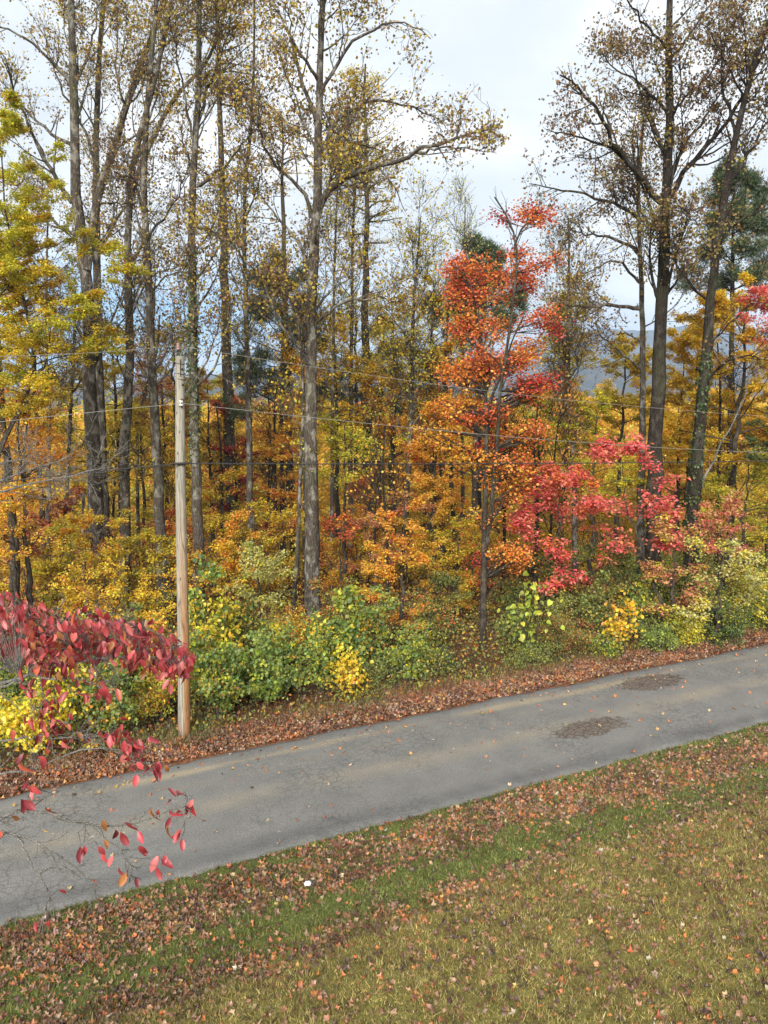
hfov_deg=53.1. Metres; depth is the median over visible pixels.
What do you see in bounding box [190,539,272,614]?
maple tree
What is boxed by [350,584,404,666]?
shrub
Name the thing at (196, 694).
shrub
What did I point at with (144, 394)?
slender tree
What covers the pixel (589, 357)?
maple tree
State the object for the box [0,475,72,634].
maple tree
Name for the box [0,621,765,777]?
dry grass
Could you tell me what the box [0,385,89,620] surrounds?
maple tree
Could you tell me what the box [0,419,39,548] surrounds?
woodland tree
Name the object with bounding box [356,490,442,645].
maple tree
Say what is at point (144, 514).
maple tree
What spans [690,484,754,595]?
maple tree
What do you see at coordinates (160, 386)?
maple tree
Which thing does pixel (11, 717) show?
shrub
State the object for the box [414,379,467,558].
slender tree
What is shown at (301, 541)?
sapling
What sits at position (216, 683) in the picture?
shrub
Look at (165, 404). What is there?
maple tree
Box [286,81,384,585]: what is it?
slender tree
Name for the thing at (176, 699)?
shrub
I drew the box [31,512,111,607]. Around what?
sapling
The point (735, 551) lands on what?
maple tree
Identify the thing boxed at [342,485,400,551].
sapling
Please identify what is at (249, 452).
tulip tree
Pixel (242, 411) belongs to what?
pine tree
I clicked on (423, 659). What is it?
shrub
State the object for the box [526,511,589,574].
sapling
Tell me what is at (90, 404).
tulip tree
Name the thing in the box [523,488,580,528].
sapling
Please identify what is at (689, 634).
shrub
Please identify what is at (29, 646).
dogwood tree
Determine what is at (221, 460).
slender tree
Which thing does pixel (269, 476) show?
slender tree
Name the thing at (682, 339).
maple tree
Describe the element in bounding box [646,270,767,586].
maple tree
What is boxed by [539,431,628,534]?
woodland tree
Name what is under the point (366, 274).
oak tree
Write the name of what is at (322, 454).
woodland tree
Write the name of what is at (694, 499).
tulip tree
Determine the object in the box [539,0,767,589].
tulip tree
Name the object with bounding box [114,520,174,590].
sapling
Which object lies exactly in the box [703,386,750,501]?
woodland tree
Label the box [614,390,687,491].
woodland tree
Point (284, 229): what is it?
oak tree
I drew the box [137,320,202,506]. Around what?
oak tree
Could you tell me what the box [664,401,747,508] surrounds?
woodland tree
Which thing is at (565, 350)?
slender tree
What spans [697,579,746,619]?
shrub
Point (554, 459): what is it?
slender tree
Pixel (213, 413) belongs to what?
woodland tree
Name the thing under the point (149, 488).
woodland tree
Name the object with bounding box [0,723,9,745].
shrub
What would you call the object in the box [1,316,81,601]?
maple tree
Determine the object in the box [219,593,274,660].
shrub
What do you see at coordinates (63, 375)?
slender tree
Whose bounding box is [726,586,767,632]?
shrub
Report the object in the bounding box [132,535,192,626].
sapling
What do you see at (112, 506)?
slender tree
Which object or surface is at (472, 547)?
maple tree
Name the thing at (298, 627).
shrub
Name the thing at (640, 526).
tulip tree
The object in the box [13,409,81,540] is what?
woodland tree
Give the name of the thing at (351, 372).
overhead wire
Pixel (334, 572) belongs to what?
sapling
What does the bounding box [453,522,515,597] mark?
sapling
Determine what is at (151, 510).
woodland tree
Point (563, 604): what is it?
shrub
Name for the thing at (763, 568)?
shrub
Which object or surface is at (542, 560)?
maple tree
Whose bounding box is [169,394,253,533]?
woodland tree
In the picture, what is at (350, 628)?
bush
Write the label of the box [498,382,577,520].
woodland tree
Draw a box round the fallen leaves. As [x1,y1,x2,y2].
[0,548,767,1023]
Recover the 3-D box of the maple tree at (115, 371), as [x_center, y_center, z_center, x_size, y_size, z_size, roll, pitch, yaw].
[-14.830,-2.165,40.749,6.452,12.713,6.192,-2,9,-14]
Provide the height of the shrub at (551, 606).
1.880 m
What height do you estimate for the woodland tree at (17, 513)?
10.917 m
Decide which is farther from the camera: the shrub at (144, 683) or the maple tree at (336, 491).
the maple tree at (336, 491)
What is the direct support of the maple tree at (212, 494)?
on the ground at (494, 1018)
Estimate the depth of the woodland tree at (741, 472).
53.11 m
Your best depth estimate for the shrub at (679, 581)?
28.78 m
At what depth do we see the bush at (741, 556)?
24.25 m
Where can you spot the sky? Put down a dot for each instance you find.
(513, 50)
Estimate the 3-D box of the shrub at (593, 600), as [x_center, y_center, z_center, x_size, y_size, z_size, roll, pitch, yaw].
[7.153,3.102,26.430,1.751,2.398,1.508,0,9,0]
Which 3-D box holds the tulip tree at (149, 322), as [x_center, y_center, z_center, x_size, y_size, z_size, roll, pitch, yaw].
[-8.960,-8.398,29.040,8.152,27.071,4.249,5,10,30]
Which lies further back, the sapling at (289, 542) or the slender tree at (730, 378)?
the sapling at (289, 542)
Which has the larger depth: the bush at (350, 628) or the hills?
the hills
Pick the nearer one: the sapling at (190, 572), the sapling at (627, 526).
the sapling at (190, 572)
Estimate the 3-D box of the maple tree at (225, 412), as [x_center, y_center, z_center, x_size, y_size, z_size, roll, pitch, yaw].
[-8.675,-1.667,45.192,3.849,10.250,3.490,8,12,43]
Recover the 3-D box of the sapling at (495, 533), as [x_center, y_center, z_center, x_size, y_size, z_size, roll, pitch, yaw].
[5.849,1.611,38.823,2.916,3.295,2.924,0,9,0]
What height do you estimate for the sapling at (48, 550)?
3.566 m
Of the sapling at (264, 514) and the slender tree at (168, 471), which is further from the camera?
the slender tree at (168, 471)
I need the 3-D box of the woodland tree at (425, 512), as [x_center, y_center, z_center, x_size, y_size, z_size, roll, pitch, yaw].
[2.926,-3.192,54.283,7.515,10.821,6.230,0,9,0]
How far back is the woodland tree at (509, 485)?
79.15 m
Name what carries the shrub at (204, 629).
on the ground at (494, 1018)
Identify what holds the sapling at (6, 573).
on the ground at (494, 1018)
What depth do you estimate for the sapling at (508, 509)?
49.22 m
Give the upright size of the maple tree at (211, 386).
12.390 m
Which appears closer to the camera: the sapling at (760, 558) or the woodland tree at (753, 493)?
the sapling at (760, 558)
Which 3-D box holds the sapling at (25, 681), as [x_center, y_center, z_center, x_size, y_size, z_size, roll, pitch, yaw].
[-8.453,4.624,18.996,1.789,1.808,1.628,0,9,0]
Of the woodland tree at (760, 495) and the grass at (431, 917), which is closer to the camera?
the grass at (431, 917)
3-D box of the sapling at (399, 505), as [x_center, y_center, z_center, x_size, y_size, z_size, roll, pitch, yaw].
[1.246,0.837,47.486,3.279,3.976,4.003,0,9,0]
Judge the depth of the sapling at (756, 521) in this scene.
41.04 m
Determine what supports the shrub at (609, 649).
on the ground at (494, 1018)
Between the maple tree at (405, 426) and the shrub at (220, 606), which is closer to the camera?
the shrub at (220, 606)
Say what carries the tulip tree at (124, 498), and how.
on the ground at (494, 1018)
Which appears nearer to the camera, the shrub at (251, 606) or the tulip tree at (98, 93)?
the shrub at (251, 606)
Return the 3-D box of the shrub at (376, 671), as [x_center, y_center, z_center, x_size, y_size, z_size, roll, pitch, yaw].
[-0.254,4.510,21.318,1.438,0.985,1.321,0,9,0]
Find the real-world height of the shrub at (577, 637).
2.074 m
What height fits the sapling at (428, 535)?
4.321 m
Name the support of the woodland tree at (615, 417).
on the ground at (494, 1018)
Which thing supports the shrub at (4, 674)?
on the ground at (494, 1018)
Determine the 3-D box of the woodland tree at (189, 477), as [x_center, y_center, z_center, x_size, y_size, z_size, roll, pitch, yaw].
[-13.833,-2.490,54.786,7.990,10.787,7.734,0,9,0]
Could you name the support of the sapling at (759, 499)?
on the ground at (494, 1018)
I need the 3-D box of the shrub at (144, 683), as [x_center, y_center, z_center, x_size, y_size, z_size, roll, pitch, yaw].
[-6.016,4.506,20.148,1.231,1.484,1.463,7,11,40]
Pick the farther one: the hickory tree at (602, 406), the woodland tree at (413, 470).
the woodland tree at (413, 470)
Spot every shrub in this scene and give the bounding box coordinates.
[0,638,95,755]
[0,658,41,699]
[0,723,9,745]
[19,655,77,693]
[54,675,96,711]
[59,613,95,697]
[73,651,152,751]
[88,635,147,702]
[109,602,148,676]
[126,666,177,725]
[127,667,174,704]
[137,609,174,690]
[143,677,177,715]
[162,625,212,712]
[177,659,204,703]
[188,590,249,662]
[189,624,257,717]
[205,593,248,674]
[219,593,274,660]
[227,627,316,702]
[253,620,285,665]
[272,616,311,693]
[290,604,357,692]
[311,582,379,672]
[325,638,373,701]
[347,594,373,675]
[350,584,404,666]
[354,647,410,683]
[355,655,400,690]
[373,620,432,683]
[399,612,447,653]
[400,644,441,677]
[416,647,466,683]
[420,642,468,675]
[489,600,528,657]
[497,571,564,663]
[502,631,563,674]
[507,619,542,654]
[525,589,580,652]
[527,586,579,622]
[530,587,593,639]
[533,613,599,660]
[568,570,616,634]
[572,625,626,660]
[585,573,654,620]
[617,579,668,632]
[628,610,686,653]
[640,551,679,603]
[652,543,699,611]
[656,602,717,646]
[657,572,703,611]
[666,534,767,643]
[667,548,723,591]
[695,558,767,629]
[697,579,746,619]
[697,595,761,648]
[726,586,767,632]
[741,559,767,592]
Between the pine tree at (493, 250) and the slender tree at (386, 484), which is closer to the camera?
the slender tree at (386, 484)
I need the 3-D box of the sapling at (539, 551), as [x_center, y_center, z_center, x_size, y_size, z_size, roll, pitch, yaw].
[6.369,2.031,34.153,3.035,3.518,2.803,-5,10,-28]
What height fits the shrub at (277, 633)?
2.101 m
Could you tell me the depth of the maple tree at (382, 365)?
40.04 m
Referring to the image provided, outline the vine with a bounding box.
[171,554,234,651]
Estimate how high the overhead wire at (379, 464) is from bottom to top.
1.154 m
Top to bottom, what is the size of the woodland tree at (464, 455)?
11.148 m
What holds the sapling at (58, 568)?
on the ground at (494, 1018)
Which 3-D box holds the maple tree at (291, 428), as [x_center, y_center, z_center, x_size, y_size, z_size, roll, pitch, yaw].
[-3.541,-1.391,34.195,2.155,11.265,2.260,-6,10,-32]
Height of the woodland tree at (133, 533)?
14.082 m
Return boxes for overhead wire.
[0,346,755,415]
[1,403,767,452]
[1,460,767,482]
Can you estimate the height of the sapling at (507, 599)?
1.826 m
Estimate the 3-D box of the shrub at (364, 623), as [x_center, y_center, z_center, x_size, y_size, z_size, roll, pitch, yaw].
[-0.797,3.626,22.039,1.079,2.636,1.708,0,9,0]
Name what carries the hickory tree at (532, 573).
on the ground at (494, 1018)
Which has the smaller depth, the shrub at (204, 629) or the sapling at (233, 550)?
the shrub at (204, 629)
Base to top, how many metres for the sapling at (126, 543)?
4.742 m
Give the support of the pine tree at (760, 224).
on the ground at (494, 1018)
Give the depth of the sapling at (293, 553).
38.73 m
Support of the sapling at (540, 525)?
on the ground at (494, 1018)
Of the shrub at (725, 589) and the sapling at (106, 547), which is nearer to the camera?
the shrub at (725, 589)
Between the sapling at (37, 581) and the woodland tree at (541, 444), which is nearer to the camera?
the sapling at (37, 581)
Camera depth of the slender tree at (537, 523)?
30.90 m
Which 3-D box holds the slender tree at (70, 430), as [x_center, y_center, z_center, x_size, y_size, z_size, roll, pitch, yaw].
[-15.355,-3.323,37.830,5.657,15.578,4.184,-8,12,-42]
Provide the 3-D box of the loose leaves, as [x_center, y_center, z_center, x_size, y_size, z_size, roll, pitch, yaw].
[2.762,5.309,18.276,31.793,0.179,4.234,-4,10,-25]
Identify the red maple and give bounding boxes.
[407,187,574,649]
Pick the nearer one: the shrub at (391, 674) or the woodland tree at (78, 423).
the shrub at (391, 674)
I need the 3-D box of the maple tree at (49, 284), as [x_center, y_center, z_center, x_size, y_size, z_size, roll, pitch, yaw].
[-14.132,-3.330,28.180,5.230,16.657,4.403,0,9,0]
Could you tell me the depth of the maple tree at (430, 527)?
39.48 m
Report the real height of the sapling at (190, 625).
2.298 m
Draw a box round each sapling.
[0,516,46,600]
[0,544,56,602]
[0,546,9,582]
[0,582,9,625]
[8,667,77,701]
[19,539,70,601]
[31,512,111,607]
[49,515,85,595]
[57,507,119,628]
[68,511,143,607]
[74,492,124,618]
[92,519,143,598]
[106,507,151,609]
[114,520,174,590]
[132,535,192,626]
[134,520,176,604]
[166,503,210,586]
[166,612,209,645]
[168,537,220,597]
[187,506,236,601]
[212,526,262,577]
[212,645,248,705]
[213,506,262,616]
[215,497,288,614]
[219,614,277,637]
[252,501,304,606]
[262,515,326,559]
[279,518,334,557]
[286,516,336,576]
[300,516,355,597]
[306,577,356,623]
[319,507,366,614]
[320,500,370,604]
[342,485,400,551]
[346,486,397,594]
[353,610,395,641]
[360,505,438,589]
[382,499,427,549]
[383,531,450,582]
[400,591,461,642]
[416,496,481,602]
[436,497,499,544]
[437,500,488,540]
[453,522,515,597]
[479,514,519,559]
[481,490,521,542]
[486,579,540,623]
[488,521,561,591]
[519,501,570,569]
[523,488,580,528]
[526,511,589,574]
[546,572,581,628]
[565,481,610,568]
[579,492,616,578]
[589,589,644,654]
[591,471,635,523]
[605,476,644,541]
[606,482,683,540]
[608,555,642,594]
[631,487,683,561]
[641,539,706,593]
[701,470,755,526]
[702,552,750,590]
[710,484,766,518]
[719,499,767,545]
[740,482,767,514]
[748,551,767,580]
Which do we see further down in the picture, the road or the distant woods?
the road
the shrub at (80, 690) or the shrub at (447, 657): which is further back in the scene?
the shrub at (447, 657)
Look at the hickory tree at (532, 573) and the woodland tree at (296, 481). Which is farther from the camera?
the woodland tree at (296, 481)
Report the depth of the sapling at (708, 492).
51.56 m
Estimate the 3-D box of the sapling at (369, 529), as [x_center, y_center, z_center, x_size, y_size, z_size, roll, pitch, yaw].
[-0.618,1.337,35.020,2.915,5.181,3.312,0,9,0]
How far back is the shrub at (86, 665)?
20.73 m
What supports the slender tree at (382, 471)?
on the ground at (494, 1018)
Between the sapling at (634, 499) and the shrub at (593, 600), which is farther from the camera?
the sapling at (634, 499)
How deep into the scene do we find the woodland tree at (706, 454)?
53.56 m
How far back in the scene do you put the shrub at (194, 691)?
19.97 m
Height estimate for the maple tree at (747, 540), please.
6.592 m
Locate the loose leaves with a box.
[1,644,767,889]
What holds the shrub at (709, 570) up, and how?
on the ground at (494, 1018)
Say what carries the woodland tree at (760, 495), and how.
on the ground at (494, 1018)
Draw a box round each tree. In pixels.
[0,0,262,606]
[0,87,153,447]
[0,206,68,635]
[0,258,131,457]
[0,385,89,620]
[0,403,196,935]
[0,406,21,537]
[0,412,113,549]
[0,417,87,554]
[0,418,34,545]
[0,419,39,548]
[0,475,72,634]
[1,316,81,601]
[1,387,45,578]
[4,169,112,578]
[7,282,118,587]
[9,0,186,586]
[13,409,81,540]
[19,484,117,597]
[41,349,162,501]
[48,556,176,630]
[52,0,276,613]
[54,425,169,548]
[58,417,142,530]
[61,398,153,539]
[73,0,216,620]
[83,414,144,565]
[101,399,175,585]
[103,322,142,526]
[110,286,201,586]
[113,404,191,534]
[115,400,215,537]
[128,0,310,621]
[132,356,211,543]
[133,333,186,401]
[133,419,206,598]
[135,507,203,602]
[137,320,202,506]
[142,403,243,537]
[158,0,279,549]
[158,368,279,556]
[164,466,270,587]
[165,0,312,603]
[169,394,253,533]
[171,0,511,624]
[188,401,254,560]
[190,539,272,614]
[201,411,271,536]
[202,393,278,521]
[202,395,264,552]
[205,538,303,638]
[207,411,302,522]
[214,250,348,568]
[239,347,299,555]
[239,417,326,527]
[241,519,302,594]
[242,419,302,583]
[245,409,347,537]
[251,376,285,559]
[252,103,313,556]
[260,330,321,581]
[262,311,358,616]
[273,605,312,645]
[276,413,346,515]
[277,351,331,600]
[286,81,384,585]
[291,405,410,604]
[297,399,360,533]
[299,314,377,578]
[303,109,396,577]
[318,287,390,556]
[322,388,426,626]
[324,63,408,559]
[324,533,385,608]
[326,409,412,492]
[339,467,436,606]
[341,399,403,584]
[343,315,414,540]
[347,363,451,565]
[351,168,469,589]
[353,417,448,526]
[354,292,429,559]
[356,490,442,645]
[381,394,472,533]
[384,388,472,519]
[386,389,453,515]
[388,349,446,571]
[392,390,472,595]
[394,259,493,588]
[398,273,463,571]
[398,569,473,635]
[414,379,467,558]
[415,341,476,589]
[422,166,504,566]
[423,421,513,520]
[423,515,492,618]
[441,231,530,552]
[441,238,523,576]
[447,411,530,513]
[456,419,553,533]
[470,391,543,598]
[491,555,589,612]
[492,375,582,599]
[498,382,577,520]
[506,392,578,584]
[512,360,608,599]
[517,62,707,581]
[518,194,622,594]
[523,411,613,502]
[525,404,634,519]
[534,272,616,536]
[536,288,602,568]
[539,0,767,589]
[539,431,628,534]
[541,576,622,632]
[552,387,647,586]
[563,537,669,615]
[567,378,637,493]
[580,331,652,558]
[609,421,723,528]
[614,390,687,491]
[624,311,766,558]
[626,344,734,572]
[629,402,738,498]
[634,0,767,615]
[637,509,721,639]
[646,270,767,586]
[662,426,752,524]
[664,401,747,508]
[671,152,767,540]
[686,348,764,566]
[688,337,763,581]
[689,449,767,569]
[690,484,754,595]
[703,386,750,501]
[715,429,767,514]
[717,531,767,579]
[724,294,767,557]
[735,417,767,528]
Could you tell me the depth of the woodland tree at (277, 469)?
80.36 m
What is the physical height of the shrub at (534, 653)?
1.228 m
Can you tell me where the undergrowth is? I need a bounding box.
[0,508,767,769]
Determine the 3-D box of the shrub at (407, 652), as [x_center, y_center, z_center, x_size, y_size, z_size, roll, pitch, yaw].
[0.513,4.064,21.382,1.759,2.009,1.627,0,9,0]
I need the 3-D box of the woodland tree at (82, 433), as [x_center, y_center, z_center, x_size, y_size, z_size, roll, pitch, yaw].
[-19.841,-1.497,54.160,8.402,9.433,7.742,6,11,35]
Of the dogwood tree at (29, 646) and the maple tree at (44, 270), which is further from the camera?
the maple tree at (44, 270)
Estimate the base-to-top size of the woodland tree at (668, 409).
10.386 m
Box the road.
[0,643,767,925]
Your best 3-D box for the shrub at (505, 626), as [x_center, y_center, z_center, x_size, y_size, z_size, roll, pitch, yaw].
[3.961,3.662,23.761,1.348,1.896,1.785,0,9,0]
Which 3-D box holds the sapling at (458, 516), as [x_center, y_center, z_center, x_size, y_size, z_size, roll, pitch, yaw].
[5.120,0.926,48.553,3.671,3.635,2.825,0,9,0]
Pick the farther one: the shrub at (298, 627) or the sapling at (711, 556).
the sapling at (711, 556)
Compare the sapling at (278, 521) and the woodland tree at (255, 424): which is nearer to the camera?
the sapling at (278, 521)
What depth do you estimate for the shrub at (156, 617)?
20.00 m
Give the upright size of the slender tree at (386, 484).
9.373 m
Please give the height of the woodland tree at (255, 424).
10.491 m
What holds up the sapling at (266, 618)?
on the ground at (494, 1018)
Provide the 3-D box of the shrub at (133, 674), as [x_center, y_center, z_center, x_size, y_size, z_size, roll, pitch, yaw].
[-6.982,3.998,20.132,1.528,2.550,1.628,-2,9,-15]
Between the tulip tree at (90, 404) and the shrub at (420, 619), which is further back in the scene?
the tulip tree at (90, 404)
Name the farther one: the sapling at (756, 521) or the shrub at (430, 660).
the sapling at (756, 521)
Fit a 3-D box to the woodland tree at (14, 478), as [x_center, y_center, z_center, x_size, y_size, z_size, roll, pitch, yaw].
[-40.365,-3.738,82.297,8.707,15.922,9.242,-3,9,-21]
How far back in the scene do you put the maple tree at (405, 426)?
39.51 m
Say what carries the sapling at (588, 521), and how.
on the ground at (494, 1018)
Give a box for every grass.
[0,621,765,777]
[0,721,767,1023]
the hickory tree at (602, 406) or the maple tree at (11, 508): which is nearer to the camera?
the maple tree at (11, 508)
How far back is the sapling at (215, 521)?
34.29 m
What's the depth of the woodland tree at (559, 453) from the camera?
80.88 m
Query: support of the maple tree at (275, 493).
on the ground at (494, 1018)
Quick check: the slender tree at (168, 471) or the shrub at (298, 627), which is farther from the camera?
the slender tree at (168, 471)
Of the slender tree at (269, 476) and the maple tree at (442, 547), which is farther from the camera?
the slender tree at (269, 476)
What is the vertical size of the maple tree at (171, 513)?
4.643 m
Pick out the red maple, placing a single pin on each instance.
(481, 367)
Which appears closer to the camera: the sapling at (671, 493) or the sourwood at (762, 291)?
the sourwood at (762, 291)
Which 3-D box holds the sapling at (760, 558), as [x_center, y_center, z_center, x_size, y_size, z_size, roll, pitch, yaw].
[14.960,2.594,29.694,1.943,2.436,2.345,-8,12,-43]
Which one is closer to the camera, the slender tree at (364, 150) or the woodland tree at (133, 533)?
the slender tree at (364, 150)
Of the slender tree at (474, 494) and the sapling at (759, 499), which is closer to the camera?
the slender tree at (474, 494)
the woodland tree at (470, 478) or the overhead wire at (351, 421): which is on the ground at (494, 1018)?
the woodland tree at (470, 478)
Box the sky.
[0,0,767,390]
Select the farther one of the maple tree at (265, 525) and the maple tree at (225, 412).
the maple tree at (225, 412)
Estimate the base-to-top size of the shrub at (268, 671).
2.009 m
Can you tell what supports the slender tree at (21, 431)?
on the ground at (494, 1018)
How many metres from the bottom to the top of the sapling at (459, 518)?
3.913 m
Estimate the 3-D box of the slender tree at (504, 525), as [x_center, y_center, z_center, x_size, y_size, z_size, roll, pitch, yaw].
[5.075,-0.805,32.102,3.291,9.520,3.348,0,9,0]
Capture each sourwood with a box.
[502,460,613,605]
[570,431,694,624]
[702,284,767,486]
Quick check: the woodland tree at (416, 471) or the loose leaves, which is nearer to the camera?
the loose leaves
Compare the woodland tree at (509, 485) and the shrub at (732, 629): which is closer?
the shrub at (732, 629)
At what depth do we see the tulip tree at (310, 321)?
25.37 m
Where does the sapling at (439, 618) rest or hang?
on the ground at (494, 1018)
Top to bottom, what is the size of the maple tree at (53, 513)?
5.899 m
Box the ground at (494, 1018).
[0,416,767,1023]
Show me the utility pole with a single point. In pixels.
(184, 726)
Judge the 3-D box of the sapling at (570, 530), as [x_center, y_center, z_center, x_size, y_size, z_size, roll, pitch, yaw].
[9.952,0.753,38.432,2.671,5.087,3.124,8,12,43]
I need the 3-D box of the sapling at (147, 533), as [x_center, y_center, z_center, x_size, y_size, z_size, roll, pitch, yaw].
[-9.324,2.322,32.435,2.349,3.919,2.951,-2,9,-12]
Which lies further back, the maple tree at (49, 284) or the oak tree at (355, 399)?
the oak tree at (355, 399)
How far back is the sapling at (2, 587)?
24.62 m
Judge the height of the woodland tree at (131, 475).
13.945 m
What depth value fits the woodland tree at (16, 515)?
55.11 m
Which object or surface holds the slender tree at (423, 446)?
on the ground at (494, 1018)
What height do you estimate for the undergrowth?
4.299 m
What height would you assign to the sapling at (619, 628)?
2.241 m
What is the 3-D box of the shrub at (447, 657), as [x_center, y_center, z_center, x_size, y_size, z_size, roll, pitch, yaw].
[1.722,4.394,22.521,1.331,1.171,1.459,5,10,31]
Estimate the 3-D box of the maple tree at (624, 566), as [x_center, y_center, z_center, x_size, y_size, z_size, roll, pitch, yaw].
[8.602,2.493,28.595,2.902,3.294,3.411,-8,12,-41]
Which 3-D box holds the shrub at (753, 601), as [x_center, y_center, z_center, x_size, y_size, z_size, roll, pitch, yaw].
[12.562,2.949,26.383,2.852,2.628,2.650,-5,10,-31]
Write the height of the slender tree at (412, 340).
19.001 m
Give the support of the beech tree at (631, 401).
on the ground at (494, 1018)
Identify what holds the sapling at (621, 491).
on the ground at (494, 1018)
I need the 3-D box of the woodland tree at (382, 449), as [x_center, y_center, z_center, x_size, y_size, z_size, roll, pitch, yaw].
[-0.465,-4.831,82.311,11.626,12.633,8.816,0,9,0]
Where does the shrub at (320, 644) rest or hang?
on the ground at (494, 1018)
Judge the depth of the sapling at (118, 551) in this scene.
27.64 m
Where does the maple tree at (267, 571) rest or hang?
on the ground at (494, 1018)
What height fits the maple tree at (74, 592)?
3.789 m
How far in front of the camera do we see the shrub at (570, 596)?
26.05 m
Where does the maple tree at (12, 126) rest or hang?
on the ground at (494, 1018)
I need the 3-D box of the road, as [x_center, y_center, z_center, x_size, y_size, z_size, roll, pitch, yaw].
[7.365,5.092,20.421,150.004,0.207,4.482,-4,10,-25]
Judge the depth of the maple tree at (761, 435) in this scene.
33.50 m
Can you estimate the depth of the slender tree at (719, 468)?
32.80 m
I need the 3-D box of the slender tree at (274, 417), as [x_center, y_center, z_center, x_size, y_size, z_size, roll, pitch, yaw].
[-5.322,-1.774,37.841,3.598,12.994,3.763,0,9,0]
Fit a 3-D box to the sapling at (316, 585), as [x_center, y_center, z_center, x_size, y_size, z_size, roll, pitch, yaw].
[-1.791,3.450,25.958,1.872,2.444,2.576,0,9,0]
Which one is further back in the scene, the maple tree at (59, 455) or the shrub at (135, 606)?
the maple tree at (59, 455)
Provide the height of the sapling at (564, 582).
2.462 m
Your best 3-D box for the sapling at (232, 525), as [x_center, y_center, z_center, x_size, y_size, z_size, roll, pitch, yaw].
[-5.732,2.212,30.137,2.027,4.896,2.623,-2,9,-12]
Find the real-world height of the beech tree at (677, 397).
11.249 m
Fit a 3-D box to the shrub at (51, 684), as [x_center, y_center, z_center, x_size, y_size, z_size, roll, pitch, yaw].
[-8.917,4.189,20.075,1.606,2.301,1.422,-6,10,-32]
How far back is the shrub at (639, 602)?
26.27 m
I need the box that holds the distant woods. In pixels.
[0,389,767,535]
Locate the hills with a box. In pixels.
[4,325,767,410]
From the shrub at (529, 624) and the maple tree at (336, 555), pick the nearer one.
the shrub at (529, 624)
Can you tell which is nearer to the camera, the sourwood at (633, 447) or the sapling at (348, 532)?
the sourwood at (633, 447)
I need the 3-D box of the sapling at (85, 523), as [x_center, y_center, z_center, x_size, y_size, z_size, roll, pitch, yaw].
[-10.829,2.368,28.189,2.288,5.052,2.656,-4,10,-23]
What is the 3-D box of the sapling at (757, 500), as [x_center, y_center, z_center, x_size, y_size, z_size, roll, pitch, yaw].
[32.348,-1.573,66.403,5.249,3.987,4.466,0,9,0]
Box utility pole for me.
[170,343,191,736]
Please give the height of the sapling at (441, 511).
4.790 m
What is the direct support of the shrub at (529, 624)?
on the ground at (494, 1018)
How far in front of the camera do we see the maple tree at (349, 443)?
30.79 m
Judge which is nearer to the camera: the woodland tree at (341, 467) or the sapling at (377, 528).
the sapling at (377, 528)
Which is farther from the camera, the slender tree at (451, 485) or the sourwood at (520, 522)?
the slender tree at (451, 485)
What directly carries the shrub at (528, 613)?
on the ground at (494, 1018)
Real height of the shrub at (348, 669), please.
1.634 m
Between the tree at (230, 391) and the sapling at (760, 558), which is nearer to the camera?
the sapling at (760, 558)
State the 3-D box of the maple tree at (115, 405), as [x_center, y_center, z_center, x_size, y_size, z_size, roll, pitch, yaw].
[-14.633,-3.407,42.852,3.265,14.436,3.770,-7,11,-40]
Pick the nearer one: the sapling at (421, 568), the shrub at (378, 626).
the shrub at (378, 626)
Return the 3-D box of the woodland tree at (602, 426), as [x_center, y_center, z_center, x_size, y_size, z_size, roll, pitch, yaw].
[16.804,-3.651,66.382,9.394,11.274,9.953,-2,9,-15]
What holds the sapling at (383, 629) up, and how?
on the ground at (494, 1018)
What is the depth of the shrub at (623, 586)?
27.66 m
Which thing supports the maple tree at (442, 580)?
on the ground at (494, 1018)
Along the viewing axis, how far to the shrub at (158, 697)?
18.83 m
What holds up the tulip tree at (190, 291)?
on the ground at (494, 1018)
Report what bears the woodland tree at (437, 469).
on the ground at (494, 1018)
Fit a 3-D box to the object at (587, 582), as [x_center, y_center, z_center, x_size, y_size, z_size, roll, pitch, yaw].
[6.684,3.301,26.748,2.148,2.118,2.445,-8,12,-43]
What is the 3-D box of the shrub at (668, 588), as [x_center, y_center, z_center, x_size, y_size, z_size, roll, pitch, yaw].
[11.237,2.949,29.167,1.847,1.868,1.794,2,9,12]
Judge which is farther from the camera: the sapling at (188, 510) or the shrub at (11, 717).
the sapling at (188, 510)
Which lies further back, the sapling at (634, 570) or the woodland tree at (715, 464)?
the woodland tree at (715, 464)
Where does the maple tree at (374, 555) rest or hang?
on the ground at (494, 1018)
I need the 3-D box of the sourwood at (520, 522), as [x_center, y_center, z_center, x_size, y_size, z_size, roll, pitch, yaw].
[6.074,1.322,26.581,4.529,6.147,3.610,0,9,0]
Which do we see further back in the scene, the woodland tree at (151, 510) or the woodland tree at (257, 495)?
the woodland tree at (151, 510)
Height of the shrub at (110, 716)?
2.218 m
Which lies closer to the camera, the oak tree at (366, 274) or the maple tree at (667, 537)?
the maple tree at (667, 537)
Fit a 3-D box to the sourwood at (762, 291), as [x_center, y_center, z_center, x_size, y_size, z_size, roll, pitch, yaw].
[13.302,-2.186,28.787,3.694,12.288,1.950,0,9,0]
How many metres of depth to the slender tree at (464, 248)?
40.25 m

